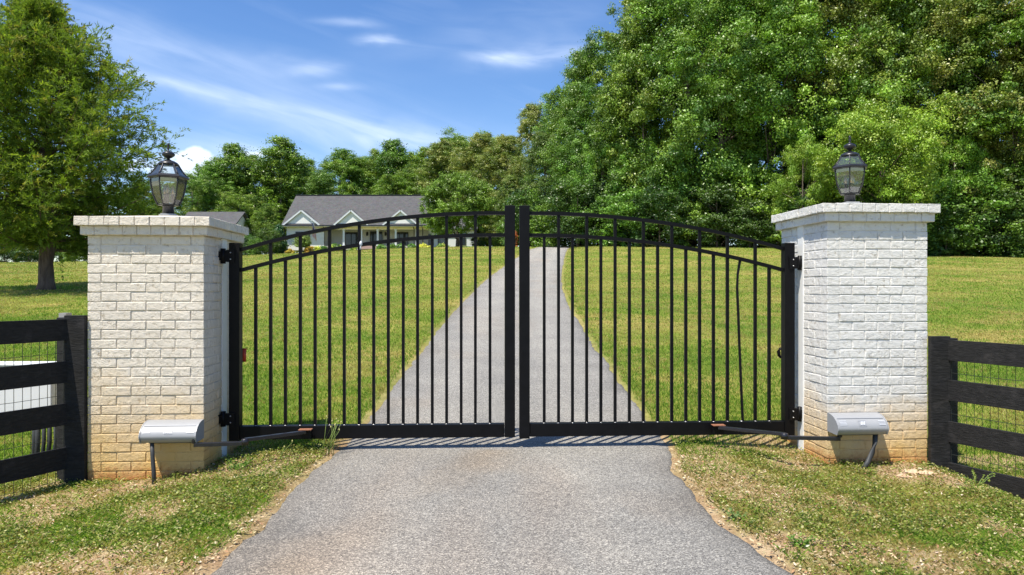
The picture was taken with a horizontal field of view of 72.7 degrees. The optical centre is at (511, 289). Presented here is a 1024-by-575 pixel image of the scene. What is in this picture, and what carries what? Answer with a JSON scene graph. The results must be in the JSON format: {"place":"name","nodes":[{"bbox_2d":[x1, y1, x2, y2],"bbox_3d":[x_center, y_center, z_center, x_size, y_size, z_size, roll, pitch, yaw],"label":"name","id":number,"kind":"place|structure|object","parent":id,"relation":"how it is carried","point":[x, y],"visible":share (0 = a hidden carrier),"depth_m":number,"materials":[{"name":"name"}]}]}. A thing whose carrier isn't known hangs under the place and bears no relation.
{"place":"outdoors","nodes":[
{"label":"outdoors","id":0,"kind":"place"},
{"bbox_2d":[210,247,792,574],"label":"driveway","id":1,"kind":"structure","parent":0,"point":[588,505],"depth_m":4.82,"materials":[{"name":"grey asphalt"}]},
{"bbox_2d":[0,0,1013,261],"label":"sky","id":2,"kind":"structure","parent":0,"point":[321,75],"materials":[{"name":"blue"}]},
{"bbox_2d":[0,245,1023,574],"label":"ground","id":3,"kind":"structure","parent":0,"point":[676,471],"depth_m":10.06,"materials":[{"name":"green plant"}]},
{"bbox_2d":[0,238,22,261],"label":"bush","id":4,"kind":"object","parent":3,"relation":"on","point":[9,256],"visible":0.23,"depth_m":84.00,"materials":[{"name":"green plant"}]},
{"bbox_2d":[10,243,38,261],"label":"bush","id":5,"kind":"object","parent":3,"relation":"on","point":[21,257],"visible":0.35,"depth_m":83.17,"materials":[{"name":"green plant"}]},
{"bbox_2d":[0,361,56,453],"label":"utility cabinet","id":6,"kind":"object","parent":3,"relation":"on","point":[29,393],"visible":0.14,"depth_m":5.94,"materials":[{"name":"white paint"}]},
{"bbox_2d":[0,315,87,496],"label":"board fence","id":7,"kind":"object","parent":3,"relation":"on","point":[66,415],"visible":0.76,"depth_m":5.49,"materials":[{"name":"black wood"}]},
{"bbox_2d":[0,0,192,289],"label":"broadleaf tree","id":8,"kind":"object","parent":3,"relation":"on","point":[45,48],"visible":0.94,"depth_m":22.42,"materials":[{"name":"green plant"}]},
{"bbox_2d":[116,174,161,215],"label":"broadleaf tree","id":9,"kind":"object","parent":3,"relation":"on","point":[145,184],"visible":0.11,"depth_m":102.29,"materials":[{"name":"green plant"}]},
{"bbox_2d":[74,216,248,481],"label":"brick pillar","id":10,"kind":"structure","parent":3,"relation":"on","point":[158,317],"depth_m":5.65,"materials":[{"name":"white brick"}]},
{"bbox_2d":[147,143,188,215],"bbox_3d":[-2.996,-0.955,6.071,0.336,0.648,0.291,0,0,-27],"label":"post lantern","id":11,"kind":"object","parent":10,"relation":"on","point":[156,176],"visible":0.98,"depth_m":6.05,"materials":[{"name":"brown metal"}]},
{"bbox_2d":[138,419,312,446],"bbox_3d":[-2.301,1.167,5.668,1.327,0.226,0.372,0,0,-19],"label":"gate opener","id":12,"kind":"object","parent":10,"relation":"attached to","point":[175,431],"visible":1,"depth_m":5.53,"materials":[{"name":"silver metal"}]},
{"bbox_2d":[150,443,155,483],"bbox_3d":[-2.837,1.386,5.498,0.036,0.364,0.085,0,0,-42],"label":"conduit","id":13,"kind":"object","parent":12,"relation":"attached to","point":[153,466],"visible":0.85,"depth_m":5.48,"materials":[{"name":"grey plastic"}]},
{"bbox_2d":[218,205,514,440],"bbox_3d":[-1.266,0.284,6.130,2.584,2.052,0.202,0,0,-3],"label":"gate leaf","id":14,"kind":"object","parent":10,"relation":"attached to","point":[232,419],"visible":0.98,"depth_m":6.10,"materials":[{"name":"metal"}]},
{"bbox_2d":[143,181,200,215],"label":"broadleaf tree","id":15,"kind":"object","parent":3,"relation":"on","point":[181,208],"visible":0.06,"depth_m":99.35,"materials":[{"name":"green plant"}]},
{"bbox_2d":[170,172,223,215],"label":"broadleaf tree","id":16,"kind":"object","parent":3,"relation":"on","point":[205,187],"visible":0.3,"depth_m":103.64,"materials":[{"name":"green plant"}]},
{"bbox_2d":[177,160,248,214],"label":"broadleaf tree","id":17,"kind":"object","parent":3,"relation":"on","point":[210,168],"visible":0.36,"depth_m":106.55,"materials":[{"name":"green plant"}]},
{"bbox_2d":[182,164,252,222],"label":"broadleaf tree","id":18,"kind":"object","parent":3,"relation":"on","point":[209,204],"visible":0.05,"depth_m":109.76,"materials":[{"name":"green plant"}]},
{"bbox_2d":[185,212,253,252],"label":"garage","id":19,"kind":"structure","parent":3,"relation":"on","point":[239,218],"depth_m":95.27,"materials":[{"name":"white brick"}]},
{"bbox_2d":[204,142,259,218],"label":"broadleaf tree","id":20,"kind":"object","parent":3,"relation":"on","point":[235,158],"visible":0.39,"depth_m":108.48,"materials":[{"name":"green plant"}]},
{"bbox_2d":[222,454,255,469],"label":"leafy weed","id":21,"kind":"object","parent":3,"relation":"on","point":[241,464],"visible":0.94,"depth_m":5.54,"materials":[{"name":"green plant"}]},
{"bbox_2d":[214,190,267,234],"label":"broadleaf tree","id":22,"kind":"object","parent":3,"relation":"on","point":[238,204],"visible":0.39,"depth_m":99.21,"materials":[{"name":"green plant"}]},
{"bbox_2d":[211,153,287,253],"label":"broadleaf tree","id":23,"kind":"object","parent":3,"relation":"on","point":[250,156],"visible":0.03,"depth_m":116.07,"materials":[{"name":"green plant"}]},
{"bbox_2d":[242,234,256,254],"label":"bush","id":24,"kind":"object","parent":3,"relation":"on","point":[247,238],"visible":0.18,"depth_m":85.70,"materials":[{"name":"green plant"}]},
{"bbox_2d":[245,238,266,254],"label":"bush","id":25,"kind":"object","parent":3,"relation":"on","point":[263,248],"visible":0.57,"depth_m":81.49,"materials":[{"name":"green plant"}]},
{"bbox_2d":[227,161,286,252],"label":"broadleaf tree","id":26,"kind":"object","parent":3,"relation":"on","point":[253,178],"visible":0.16,"depth_m":110.49,"materials":[{"name":"green plant"}]},
{"bbox_2d":[246,203,285,252],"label":"broadleaf tree","id":27,"kind":"object","parent":3,"relation":"on","point":[268,208],"visible":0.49,"depth_m":97.25,"materials":[{"name":"green plant"}]},
{"bbox_2d":[253,226,283,254],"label":"bush","id":28,"kind":"object","parent":3,"relation":"on","point":[262,236],"visible":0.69,"depth_m":83.61,"materials":[{"name":"green plant"}]},
{"bbox_2d":[245,134,313,248],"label":"broadleaf tree","id":29,"kind":"object","parent":3,"relation":"on","point":[284,148],"visible":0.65,"depth_m":108.54,"materials":[{"name":"green plant"}]},
{"bbox_2d":[272,224,290,253],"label":"holly tree","id":30,"kind":"object","parent":3,"relation":"on","point":[280,228],"visible":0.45,"depth_m":85.65,"materials":[{"name":"green plant"}]},
{"bbox_2d":[256,155,333,252],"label":"broadleaf tree","id":31,"kind":"object","parent":3,"relation":"on","point":[312,162],"visible":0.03,"depth_m":119.00,"materials":[{"name":"green plant"}]},
{"bbox_2d":[291,236,311,251],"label":"ornamental tree","id":32,"kind":"object","parent":3,"relation":"on","point":[306,242],"visible":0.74,"depth_m":84.05,"materials":[{"name":"green plant"}]},
{"bbox_2d":[271,165,336,231],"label":"broadleaf tree","id":33,"kind":"object","parent":3,"relation":"on","point":[306,175],"visible":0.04,"depth_m":111.73,"materials":[{"name":"green plant"}]},
{"bbox_2d":[288,170,349,206],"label":"broadleaf tree","id":34,"kind":"object","parent":3,"relation":"on","point":[317,183],"visible":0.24,"depth_m":106.19,"materials":[{"name":"green plant"}]},
{"bbox_2d":[321,415,341,455],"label":"tall weed","id":35,"kind":"object","parent":3,"relation":"on","point":[335,426],"visible":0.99,"depth_m":5.91,"materials":[{"name":"green plant"}]},
{"bbox_2d":[304,147,375,194],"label":"broadleaf tree","id":36,"kind":"object","parent":3,"relation":"on","point":[346,168],"visible":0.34,"depth_m":116.12,"materials":[{"name":"green plant"}]},
{"bbox_2d":[311,155,374,194],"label":"broadleaf tree","id":37,"kind":"object","parent":3,"relation":"on","point":[357,173],"visible":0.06,"depth_m":118.74,"materials":[{"name":"green plant"}]},
{"bbox_2d":[335,155,376,194],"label":"broadleaf tree","id":38,"kind":"object","parent":3,"relation":"on","point":[364,176],"visible":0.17,"depth_m":118.80,"materials":[{"name":"green plant"}]},
{"bbox_2d":[335,156,409,194],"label":"broadleaf tree","id":39,"kind":"object","parent":3,"relation":"on","point":[377,176],"visible":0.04,"depth_m":119.09,"materials":[{"name":"green plant"}]},
{"bbox_2d":[362,146,386,186],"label":"broadleaf tree","id":40,"kind":"object","parent":3,"relation":"on","point":[373,152],"visible":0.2,"depth_m":120.14,"materials":[{"name":"green plant"}]},
{"bbox_2d":[281,195,479,252],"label":"house","id":41,"kind":"structure","parent":3,"relation":"on","point":[321,211],"depth_m":90.75,"materials":[{"name":"white brick"}]},
{"bbox_2d":[345,232,357,244],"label":"window","id":42,"kind":"structure","parent":41,"relation":"in","point":[350,237],"depth_m":92.26,"materials":[{"name":"black glass"}]},
{"bbox_2d":[370,231,382,245],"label":"front door","id":43,"kind":"structure","parent":41,"relation":"in","point":[373,234],"depth_m":92.26,"materials":[{"name":"black glass"}]},
{"bbox_2d":[359,171,419,194],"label":"broadleaf tree","id":44,"kind":"object","parent":3,"relation":"on","point":[387,183],"visible":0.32,"depth_m":106.62,"materials":[{"name":"green plant"}]},
{"bbox_2d":[368,138,415,192],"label":"broadleaf tree","id":45,"kind":"object","parent":3,"relation":"on","point":[392,152],"visible":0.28,"depth_m":118.42,"materials":[{"name":"green plant"}]},
{"bbox_2d":[391,161,435,194],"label":"broadleaf tree","id":46,"kind":"object","parent":3,"relation":"on","point":[409,168],"visible":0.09,"depth_m":113.59,"materials":[{"name":"green plant"}]},
{"bbox_2d":[397,145,438,193],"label":"broadleaf tree","id":47,"kind":"object","parent":3,"relation":"on","point":[418,157],"visible":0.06,"depth_m":119.58,"materials":[{"name":"green plant"}]},
{"bbox_2d":[410,139,467,200],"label":"broadleaf tree","id":48,"kind":"object","parent":3,"relation":"on","point":[440,148],"visible":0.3,"depth_m":108.59,"materials":[{"name":"green plant"}]},
{"bbox_2d":[424,127,485,225],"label":"broadleaf tree","id":49,"kind":"object","parent":3,"relation":"on","point":[455,138],"visible":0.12,"depth_m":112.17,"materials":[{"name":"green plant"}]},
{"bbox_2d":[417,170,499,246],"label":"shade tree","id":50,"kind":"object","parent":3,"relation":"on","point":[437,192],"visible":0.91,"depth_m":76.07,"materials":[{"name":"green plant"}]},
{"bbox_2d":[445,131,505,246],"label":"broadleaf tree","id":51,"kind":"object","parent":3,"relation":"on","point":[481,141],"visible":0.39,"depth_m":102.82,"materials":[{"name":"green plant"}]},
{"bbox_2d":[467,133,527,246],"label":"broadleaf tree","id":52,"kind":"object","parent":3,"relation":"on","point":[493,164],"visible":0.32,"depth_m":94.90,"materials":[{"name":"green plant"}]},
{"bbox_2d":[490,174,528,245],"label":"broadleaf tree","id":53,"kind":"object","parent":3,"relation":"on","point":[506,189],"visible":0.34,"depth_m":83.31,"materials":[{"name":"green plant"}]},
{"bbox_2d":[0,244,1023,323],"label":"lawn grass","id":54,"kind":"structure","parent":3,"relation":"on","point":[408,315],"depth_m":23.39,"materials":[{"name":"green plant"}]},
{"bbox_2d":[0,439,1023,574],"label":"clover weeds","id":55,"kind":"object","parent":3,"relation":"on","point":[806,522],"visible":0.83,"depth_m":4.61,"materials":[{"name":"green plant"}]},
{"bbox_2d":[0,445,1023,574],"bbox_3d":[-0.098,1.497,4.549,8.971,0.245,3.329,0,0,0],"label":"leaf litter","id":56,"kind":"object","parent":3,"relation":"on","point":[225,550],"visible":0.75,"depth_m":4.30,"materials":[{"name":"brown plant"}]},
{"bbox_2d":[494,100,550,246],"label":"broadleaf tree","id":57,"kind":"object","parent":3,"relation":"on","point":[532,113],"visible":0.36,"depth_m":82.89,"materials":[{"name":"green plant"}]},
{"bbox_2d":[495,184,557,245],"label":"understory bush","id":58,"kind":"object","parent":3,"relation":"on","point":[518,198],"visible":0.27,"depth_m":70.94,"materials":[{"name":"green plant"}]},
{"bbox_2d":[518,131,565,242],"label":"broadleaf tree","id":59,"kind":"object","parent":3,"relation":"on","point":[532,160],"visible":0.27,"depth_m":73.17,"materials":[{"name":"green plant"}]},
{"bbox_2d":[523,85,565,210],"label":"broadleaf tree","id":60,"kind":"object","parent":3,"relation":"on","point":[550,97],"visible":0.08,"depth_m":77.90,"materials":[{"name":"green plant"}]},
{"bbox_2d":[530,203,576,246],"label":"understory bush","id":61,"kind":"object","parent":3,"relation":"on","point":[534,227],"visible":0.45,"depth_m":64.77,"materials":[{"name":"green plant"}]},
{"bbox_2d":[533,171,608,246],"bbox_3d":[6.308,-7.185,64.356,8.134,7.468,9.387,0,0,25],"label":"understory bush","id":62,"kind":"object","parent":3,"relation":"on","point":[563,201],"visible":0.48,"depth_m":62.40,"materials":[{"name":"green plant"}]},
{"bbox_2d":[541,104,606,244],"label":"broadleaf tree","id":63,"kind":"object","parent":3,"relation":"on","point":[575,122],"visible":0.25,"depth_m":67.14,"materials":[{"name":"green plant"}]},
{"bbox_2d":[536,47,619,244],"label":"broadleaf tree","id":64,"kind":"object","parent":3,"relation":"on","point":[585,69],"visible":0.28,"depth_m":70.87,"materials":[{"name":"green plant"}]},
{"bbox_2d":[563,134,635,244],"bbox_3d":[8.088,-9.231,64.168,7.861,11.060,7.013,0,0,24],"label":"broadleaf tree","id":65,"kind":"object","parent":3,"relation":"on","point":[612,186],"visible":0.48,"depth_m":62.69,"materials":[{"name":"green plant"}]},
{"bbox_2d":[576,191,631,245],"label":"understory bush","id":66,"kind":"object","parent":3,"relation":"on","point":[598,201],"visible":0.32,"depth_m":60.63,"materials":[{"name":"green plant"}]},
{"bbox_2d":[554,23,673,211],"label":"broadleaf tree","id":67,"kind":"object","parent":3,"relation":"on","point":[592,48],"visible":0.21,"depth_m":66.03,"materials":[{"name":"green plant"}]},
{"bbox_2d":[582,183,666,246],"bbox_3d":[10.162,-6.000,59.666,7.124,6.128,7.922,0,0,40],"label":"understory bush","id":68,"kind":"object","parent":3,"relation":"on","point":[619,208],"visible":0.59,"depth_m":58.78,"materials":[{"name":"green plant"}]},
{"bbox_2d":[583,0,709,232],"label":"broadleaf tree","id":69,"kind":"object","parent":3,"relation":"on","point":[617,93],"visible":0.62,"depth_m":61.42,"materials":[{"name":"green plant"}]},
{"bbox_2d":[621,181,696,246],"bbox_3d":[12.098,-6.141,58.314,6.497,5.965,7.498,0,0,-44],"label":"understory bush","id":70,"kind":"object","parent":3,"relation":"on","point":[643,206],"visible":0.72,"depth_m":57.15,"materials":[{"name":"green plant"}]},
{"bbox_2d":[649,197,715,245],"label":"understory bush","id":71,"kind":"object","parent":3,"relation":"on","point":[693,213],"visible":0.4,"depth_m":57.13,"materials":[{"name":"green plant"}]},
{"bbox_2d":[600,0,776,245],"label":"broadleaf tree","id":72,"kind":"object","parent":3,"relation":"on","point":[670,12],"visible":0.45,"depth_m":59.10,"materials":[{"name":"green plant"}]},
{"bbox_2d":[633,2,764,244],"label":"broadleaf tree","id":73,"kind":"object","parent":3,"relation":"on","point":[695,243],"visible":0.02,"depth_m":70.93,"materials":[{"name":"green plant"}]},
{"bbox_2d":[632,0,801,246],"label":"broadleaf tree","id":74,"kind":"object","parent":3,"relation":"on","point":[760,62],"visible":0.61,"depth_m":56.94,"materials":[{"name":"green plant"}]},
{"bbox_2d":[676,176,760,246],"bbox_3d":[17.145,-6.197,57.060,7.930,6.309,6.872,0,0,-23],"label":"understory bush","id":75,"kind":"object","parent":3,"relation":"on","point":[715,220],"visible":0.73,"depth_m":55.50,"materials":[{"name":"green plant"}]},
{"bbox_2d":[717,197,779,247],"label":"understory bush","id":76,"kind":"object","parent":3,"relation":"on","point":[766,224],"visible":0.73,"depth_m":54.85,"materials":[{"name":"green plant"}]},
{"bbox_2d":[675,12,831,243],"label":"broadleaf tree","id":77,"kind":"object","parent":3,"relation":"on","point":[762,124],"depth_m":69.98,"materials":[{"name":"green plant"}]},
{"bbox_2d":[685,0,863,243],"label":"broadleaf tree","id":78,"kind":"object","parent":3,"relation":"on","point":[792,21],"visible":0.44,"depth_m":56.75,"materials":[{"name":"green plant"}]},
{"bbox_2d":[733,183,816,246],"bbox_3d":[21.505,-5.696,56.419,7.342,6.315,8.164,0,0,16],"label":"understory bush","id":79,"kind":"object","parent":3,"relation":"on","point":[768,193],"visible":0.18,"depth_m":54.91,"materials":[{"name":"green plant"}]},
{"bbox_2d":[760,131,839,243],"bbox_3d":[22.426,-7.602,54.153,6.060,9.744,5.406,0,0,34],"label":"broadleaf tree","id":80,"kind":"object","parent":3,"relation":"on","point":[821,184],"visible":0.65,"depth_m":53.61,"materials":[{"name":"green plant"}]},
{"bbox_2d":[787,532,816,547],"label":"leafy weed","id":81,"kind":"object","parent":3,"relation":"on","point":[806,541],"visible":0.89,"depth_m":3.84,"materials":[{"name":"green plant"}]},
{"bbox_2d":[777,186,843,231],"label":"understory bush","id":82,"kind":"object","parent":3,"relation":"on","point":[792,207],"visible":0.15,"depth_m":54.00,"materials":[{"name":"green plant"}]},
{"bbox_2d":[755,0,904,207],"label":"broadleaf tree","id":83,"kind":"object","parent":3,"relation":"on","point":[832,9],"visible":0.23,"depth_m":58.28,"materials":[{"name":"green plant"}]},
{"bbox_2d":[779,8,904,185],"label":"broadleaf tree","id":84,"kind":"object","parent":3,"relation":"on","point":[858,35],"visible":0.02,"depth_m":71.88,"materials":[{"name":"green plant"}]},
{"bbox_2d":[771,203,940,463],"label":"brick pillar","id":85,"kind":"structure","parent":3,"relation":"on","point":[860,311],"depth_m":5.86,"materials":[{"name":"white brick"}]},
{"bbox_2d":[519,205,801,438],"bbox_3d":[1.355,0.286,6.255,2.584,2.057,0.175,0,0,-3],"label":"gate leaf","id":86,"kind":"object","parent":85,"relation":"attached to","point":[790,412],"visible":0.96,"depth_m":6.22,"materials":[{"name":"metal"}]},
{"bbox_2d":[711,412,888,440],"bbox_3d":[2.391,1.149,5.820,1.395,0.240,0.415,0,0,15],"label":"gate opener","id":87,"kind":"object","parent":85,"relation":"attached to","point":[839,425],"visible":1,"depth_m":5.70,"materials":[{"name":"silver metal"}]},
{"bbox_2d":[860,434,877,468],"bbox_3d":[2.928,1.338,5.708,0.187,0.306,0.045,0,0,-23],"label":"conduit","id":88,"kind":"object","parent":87,"relation":"attached to","point":[867,462],"visible":0.84,"depth_m":5.71,"materials":[{"name":"grey plastic"}]},
{"bbox_2d":[832,136,866,202],"bbox_3d":[3.049,-1.075,6.286,0.326,0.629,0.282,0,0,-4],"label":"post lantern","id":89,"kind":"object","parent":85,"relation":"on","point":[849,196],"visible":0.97,"depth_m":6.25,"materials":[{"name":"black metal"}]},
{"bbox_2d":[819,179,897,203],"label":"understory bush","id":90,"kind":"object","parent":3,"relation":"on","point":[869,189],"visible":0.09,"depth_m":52.90,"materials":[{"name":"green plant"}]},
{"bbox_2d":[773,0,957,195],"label":"broadleaf tree","id":91,"kind":"object","parent":3,"relation":"on","point":[832,55],"visible":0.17,"depth_m":56.08,"materials":[{"name":"green plant"}]},
{"bbox_2d":[813,84,959,238],"bbox_3d":[27.819,-8.615,52.211,9.750,12.949,10.930,0,0,37],"label":"broadleaf tree","id":92,"kind":"object","parent":3,"relation":"on","point":[886,140],"visible":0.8,"depth_m":49.43,"materials":[{"name":"green plant"}]},
{"bbox_2d":[855,183,939,224],"bbox_3d":[28.793,-5.074,53.583,7.379,6.347,8.206,0,0,18],"label":"understory bush","id":93,"kind":"object","parent":3,"relation":"on","point":[885,201],"visible":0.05,"depth_m":52.77,"materials":[{"name":"green plant"}]},
{"bbox_2d":[821,0,1022,196],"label":"broadleaf tree","id":94,"kind":"object","parent":3,"relation":"on","point":[894,71],"visible":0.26,"depth_m":55.36,"materials":[{"name":"green plant"}]},
{"bbox_2d":[889,176,973,255],"bbox_3d":[31.176,-5.753,53.662,7.731,7.098,8.922,0,0,25],"label":"understory bush","id":95,"kind":"object","parent":3,"relation":"on","point":[937,195],"visible":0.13,"depth_m":51.41,"materials":[{"name":"green plant"}]},
{"bbox_2d":[926,199,983,255],"bbox_3d":[32.202,-4.523,52.184,5.946,4.731,5.153,0,0,26],"label":"understory bush","id":96,"kind":"object","parent":3,"relation":"on","point":[945,217],"visible":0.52,"depth_m":50.89,"materials":[{"name":"green plant"}]},
{"bbox_2d":[887,0,1023,254],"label":"broadleaf tree","id":97,"kind":"object","parent":3,"relation":"on","point":[950,12],"visible":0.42,"depth_m":52.90,"materials":[{"name":"green plant"}]},
{"bbox_2d":[910,131,1006,254],"bbox_3d":[33.441,-7.242,52.953,7.142,10.048,6.371,0,0,-28],"label":"broadleaf tree","id":98,"kind":"object","parent":3,"relation":"on","point":[948,182],"visible":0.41,"depth_m":52.28,"materials":[{"name":"green plant"}]},
{"bbox_2d":[927,172,1023,255],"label":"understory bush","id":99,"kind":"object","parent":3,"relation":"on","point":[992,185],"visible":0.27,"depth_m":50.41,"materials":[{"name":"green plant"}]},
{"bbox_2d":[928,336,1023,499],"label":"board fence","id":100,"kind":"object","parent":3,"relation":"on","point":[948,432],"visible":0.77,"depth_m":5.66,"materials":[{"name":"black wood"}]},
{"bbox_2d":[929,0,1023,253],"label":"broadleaf tree","id":101,"kind":"object","parent":3,"relation":"on","point":[1017,119],"visible":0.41,"depth_m":52.39,"materials":[{"name":"green plant"}]},
{"bbox_2d":[959,469,994,485],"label":"leafy weed","id":102,"kind":"object","parent":3,"relation":"on","point":[980,482],"visible":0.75,"depth_m":5.25,"materials":[{"name":"green plant"}]},
{"bbox_2d":[956,190,1023,256],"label":"understory bush","id":103,"kind":"object","parent":3,"relation":"on","point":[985,220],"visible":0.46,"depth_m":49.59,"materials":[{"name":"green plant"}]},
{"bbox_2d":[962,176,1023,257],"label":"understory bush","id":104,"kind":"object","parent":3,"relation":"on","point":[1003,189],"visible":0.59,"depth_m":49.17,"materials":[{"name":"green plant"}]},
{"bbox_2d":[967,0,1023,188],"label":"broadleaf tree","id":105,"kind":"object","parent":3,"relation":"on","point":[1008,76],"visible":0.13,"depth_m":53.41,"materials":[{"name":"green plant"}]},
{"bbox_2d":[0,322,1023,476],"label":"lawn grass","id":106,"kind":"structure","parent":0,"point":[412,351],"depth_m":9.29,"materials":[{"name":"green plant"}]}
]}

